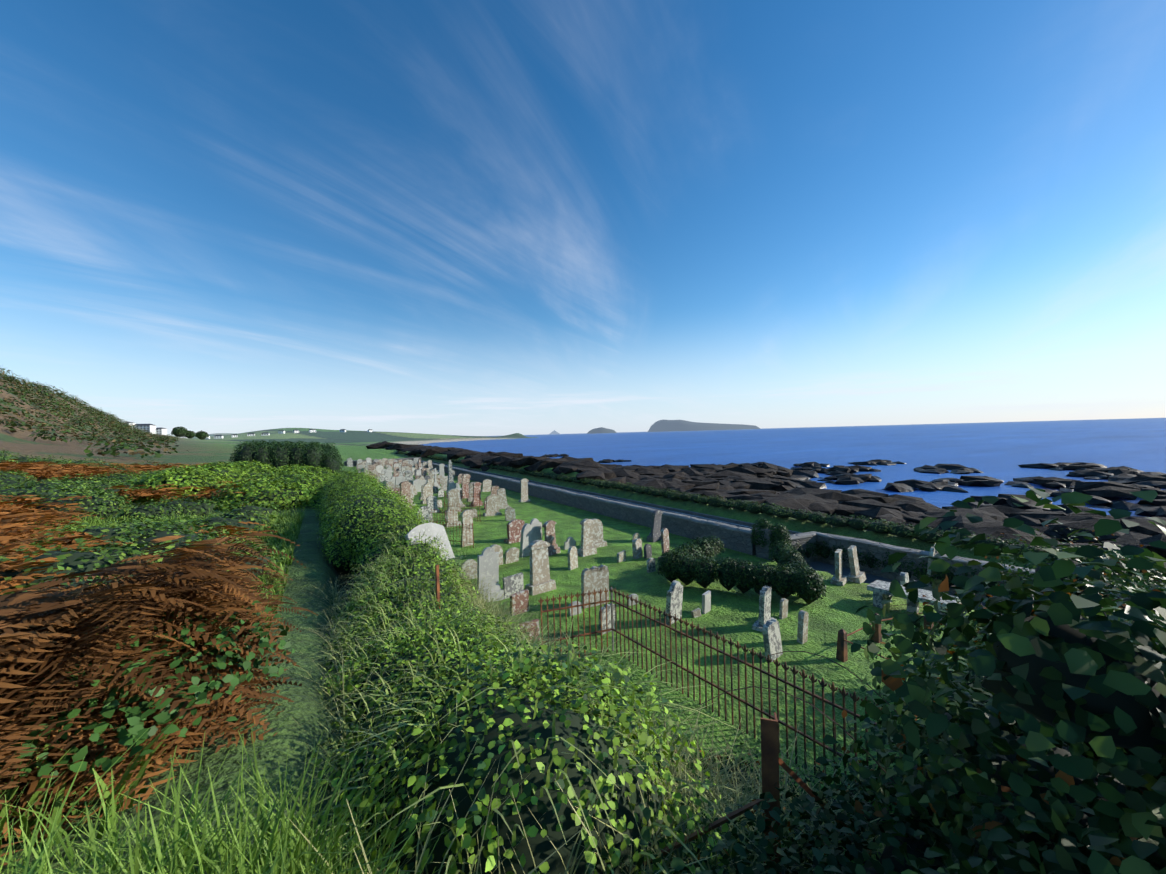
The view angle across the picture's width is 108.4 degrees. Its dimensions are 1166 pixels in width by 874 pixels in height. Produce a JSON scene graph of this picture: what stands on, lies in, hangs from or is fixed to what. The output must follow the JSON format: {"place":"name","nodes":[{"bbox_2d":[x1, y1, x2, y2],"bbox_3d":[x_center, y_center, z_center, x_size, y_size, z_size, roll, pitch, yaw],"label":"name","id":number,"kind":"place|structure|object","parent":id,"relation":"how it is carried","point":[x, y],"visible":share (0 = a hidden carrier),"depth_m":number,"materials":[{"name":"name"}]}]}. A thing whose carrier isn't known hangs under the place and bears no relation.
{"place":"outdoors","nodes":[
{"label":"outdoors","id":0,"kind":"place"},
{"bbox_2d":[0,448,297,595],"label":"undergrowth","id":1,"kind":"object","parent":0,"point":[87,489],"depth_m":16.21,"materials":[{"name":"green plant"}]},
{"bbox_2d":[0,710,473,873],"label":"grass","id":2,"kind":"structure","parent":0,"point":[185,855],"depth_m":1.71,"materials":[{"name":"green plant"}]},
{"bbox_2d":[315,467,668,873],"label":"hedge bank","id":3,"kind":"structure","parent":0,"point":[542,849],"depth_m":2.64,"materials":[{"name":"green plant"}]},
{"bbox_2d":[307,594,731,873],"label":"hedge leaves","id":4,"kind":"object","parent":3,"relation":"on","point":[557,700],"visible":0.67,"depth_m":2.66,"materials":[{"name":"green plant"}]},
{"bbox_2d":[0,379,1165,873],"bbox_3d":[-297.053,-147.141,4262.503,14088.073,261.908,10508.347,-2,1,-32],"label":"terrain","id":5,"kind":"structure","parent":0,"point":[734,613],"depth_m":9.77,"materials":[{"name":"green plant"}]},
{"bbox_2d":[0,367,179,457],"bbox_3d":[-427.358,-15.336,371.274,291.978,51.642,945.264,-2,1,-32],"label":"cliff scrub leaves","id":6,"kind":"object","parent":5,"relation":"on","point":[120,426],"visible":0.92,"depth_m":154.07,"materials":[{"name":"green plant"}]},
{"bbox_2d":[0,459,277,594],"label":"bracken slope fronds","id":7,"kind":"object","parent":5,"relation":"on","point":[13,522],"visible":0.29,"depth_m":14.89,"materials":[{"name":"brown plant"}]},
{"bbox_2d":[126,422,166,434],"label":"house","id":8,"kind":"structure","parent":5,"relation":"on","point":[152,428],"depth_m":548.57,"materials":[{"name":"white paint"}]},
{"bbox_2d":[0,506,306,859],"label":"bank grass","id":9,"kind":"structure","parent":5,"relation":"on","point":[285,520],"depth_m":2.42,"materials":[{"name":"green plant"}]},
{"bbox_2d":[0,599,294,802],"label":"brambles","id":10,"kind":"object","parent":9,"relation":"on","point":[138,733],"visible":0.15,"depth_m":2.42,"materials":[{"name":"green plant"}]},
{"bbox_2d":[0,532,317,866],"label":"bracken fronds","id":11,"kind":"object","parent":9,"relation":"on","point":[43,599],"visible":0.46,"depth_m":2.44,"materials":[{"name":"brown plant"}]},
{"bbox_2d":[171,426,208,439],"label":"trees","id":12,"kind":"object","parent":5,"relation":"on","point":[178,430],"materials":[{"name":"green plant"}]},
{"bbox_2d":[118,459,372,511],"bbox_3d":[-22.683,3.614,30.706,14.535,3.760,21.300,-2,1,-32],"label":"bright bush","id":13,"kind":"object","parent":5,"relation":"on","point":[277,482],"depth_m":24.86,"materials":[{"name":"green plant"}]},
{"bbox_2d":[182,429,372,438],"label":"village houses","id":14,"kind":"structure","parent":5,"relation":"on","point":[267,433],"depth_m":856.50,"materials":[{"name":"white"}]},
{"bbox_2d":[229,440,344,473],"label":"hedge","id":15,"kind":"object","parent":5,"relation":"on","point":[288,446],"depth_m":40.14,"materials":[{"name":"green plant"}]},
{"bbox_2d":[344,457,420,465],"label":"end wall","id":16,"kind":"structure","parent":5,"relation":"on","point":[355,462],"depth_m":72.64,"materials":[{"name":"stone"}]},
{"bbox_2d":[405,523,454,560],"bbox_3d":[-4.560,3.174,12.475,0.728,1.179,1.250,-1,1,33],"label":"gravestone","id":17,"kind":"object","parent":5,"relation":"on","point":[429,529],"depth_m":12.60,"materials":[{"name":"beige stone"}]},
{"bbox_2d":[419,509,473,547],"bbox_3d":[-6.547,4.145,19.697,2.732,1.312,4.810,-2,1,-15],"label":"iron fence","id":18,"kind":"object","parent":5,"relation":"on","point":[446,524],"visible":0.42,"depth_m":17.89,"materials":[{"name":"metal"}]},
{"bbox_2d":[444,492,479,521],"bbox_3d":[-7.415,4.268,26.105,2.283,1.214,5.800,-2,1,-19],"label":"iron fence","id":19,"kind":"object","parent":5,"relation":"on","point":[475,504],"visible":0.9,"depth_m":26.17,"materials":[{"name":"metal"}]},
{"bbox_2d":[347,458,662,549],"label":"gravestones","id":20,"kind":"object","parent":5,"relation":"on","point":[401,478],"visible":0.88,"depth_m":29.62,"materials":[{"name":"beige stone"}]},
{"bbox_2d":[238,545,897,873],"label":"tall grass","id":21,"kind":"structure","parent":5,"relation":"on","point":[684,791],"depth_m":3.34,"materials":[{"name":"green plant"}]},
{"bbox_2d":[271,520,766,873],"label":"bush","id":22,"kind":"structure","parent":21,"relation":"on","point":[347,728],"depth_m":3.37,"materials":[{"name":"green plant"}]},
{"bbox_2d":[435,565,871,873],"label":"rusty fence posts","id":23,"kind":"object","parent":21,"relation":"on","point":[771,760],"visible":0.62,"depth_m":2.48,"materials":[{"name":"brown metal"}]},
{"bbox_2d":[662,789,911,873],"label":"leaves","id":24,"kind":"object","parent":21,"relation":"on","point":[892,821],"visible":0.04,"depth_m":2.46,"materials":[{"name":"green plant"}]},
{"bbox_2d":[421,461,755,554],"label":"roadside wall","id":25,"kind":"structure","parent":5,"relation":"on","point":[733,537],"depth_m":23.88,"materials":[{"name":"stone"}]},
{"bbox_2d":[538,586,882,787],"bbox_3d":[1.803,3.901,7.305,5.615,1.524,1.454,-1,1,37],"label":"railing","id":26,"kind":"object","parent":5,"relation":"on","point":[777,678],"visible":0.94,"depth_m":7.00,"materials":[{"name":"metal"}]},
{"bbox_2d":[461,518,960,661],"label":"gravestones","id":27,"kind":"object","parent":5,"relation":"on","point":[536,548],"visible":0.65,"depth_m":11.83,"materials":[{"name":"beige stone"}]},
{"bbox_2d":[656,535,826,604],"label":"bushes","id":28,"kind":"object","parent":5,"relation":"on","point":[804,568],"depth_m":12.73,"materials":[{"name":"green plant"}]},
{"bbox_2d":[364,571,1165,872],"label":"bramble canes","id":29,"kind":"object","parent":5,"relation":"on","point":[861,680],"visible":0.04,"depth_m":2.71,"materials":[{"name":"green plant"}]},
{"bbox_2d":[755,526,774,560],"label":"pier wall","id":30,"kind":"structure","parent":5,"relation":"on","point":[762,552],"depth_m":16.75,"materials":[{"name":"stone"}]},
{"bbox_2d":[366,441,1165,558],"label":"shore rocks","id":31,"kind":"object","parent":5,"relation":"on","point":[735,481],"visible":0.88,"depth_m":36.24,"materials":[{"name":"stone"}]},
{"bbox_2d":[427,460,1129,598],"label":"road kerb","id":32,"kind":"structure","parent":5,"relation":"on","point":[698,514],"depth_m":32.64,"materials":[{"name":"concrete"}]},
{"bbox_2d":[398,451,1165,579],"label":"verge hedge","id":33,"kind":"object","parent":5,"relation":"on","point":[857,526],"depth_m":23.61,"materials":[{"name":"green plant"}]},
{"bbox_2d":[540,454,1165,516],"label":"rocks","id":34,"kind":"object","parent":5,"relation":"on","point":[1122,482],"visible":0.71,"depth_m":55.12,"materials":[{"name":"brown stone"}]},
{"bbox_2d":[836,605,933,661],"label":"tomb rail posts","id":35,"kind":"object","parent":5,"relation":"on","point":[842,651],"visible":0.44,"depth_m":8.82,"materials":[{"name":"stone"}]},
{"bbox_2d":[632,527,1165,873],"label":"bramble","id":36,"kind":"object","parent":5,"relation":"on","point":[1136,711],"depth_m":2.20,"materials":[{"name":"green plant"}]},
{"bbox_2d":[601,486,1165,873],"bbox_3d":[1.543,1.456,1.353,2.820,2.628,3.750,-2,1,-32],"label":"bramble leaves","id":37,"kind":"object","parent":36,"relation":"attached to","point":[1102,837],"visible":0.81,"depth_m":1.30,"materials":[{"name":"green plant"}]},
{"bbox_2d":[789,531,1034,600],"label":"low wall","id":38,"kind":"structure","parent":5,"relation":"on","point":[878,550],"depth_m":16.36,"materials":[{"name":"stone"}]},
{"bbox_2d":[0,0,1165,437],"label":"sky","id":39,"kind":"structure","parent":0,"point":[441,217],"materials":[{"name":"blue"}]},
{"bbox_2d":[587,427,616,433],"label":"island","id":40,"kind":"structure","parent":0,"point":[599,430],"depth_m":7408.65,"materials":[{"name":"grey stone"}]},
{"bbox_2d":[648,420,759,431],"bbox_3d":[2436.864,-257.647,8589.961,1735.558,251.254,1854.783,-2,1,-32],"label":"island","id":41,"kind":"structure","parent":0,"point":[668,425],"depth_m":8297.25,"materials":[{"name":"grey stone"}]},
{"bbox_2d":[422,460,1002,614],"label":"road asphalt","id":42,"kind":"structure","parent":0,"point":[830,569],"depth_m":18.04,"materials":[{"name":"grey asphalt"}]},
{"bbox_2d":[421,460,752,527],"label":"road edge line","id":43,"kind":"object","parent":42,"relation":"on","point":[629,502],"visible":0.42,"depth_m":33.38,"materials":[{"name":"paint"}]},
{"bbox_2d":[750,518,791,547],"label":"ivy pier","id":44,"kind":"structure","parent":0,"point":[762,522],"depth_m":16.65,"materials":[{"name":"green plant"}]},
{"bbox_2d":[421,418,1165,516],"bbox_3d":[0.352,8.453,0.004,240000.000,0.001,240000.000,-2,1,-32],"label":"sea water","id":45,"kind":"structure","parent":0,"point":[1000,450],"depth_m":167.02,"materials":[{"name":"blue liquid"}]},
{"bbox_2d":[793,541,1034,601],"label":"low ivy wall","id":46,"kind":"structure","parent":0,"point":[818,546],"depth_m":16.03,"materials":[{"name":"green plant"}]}
]}

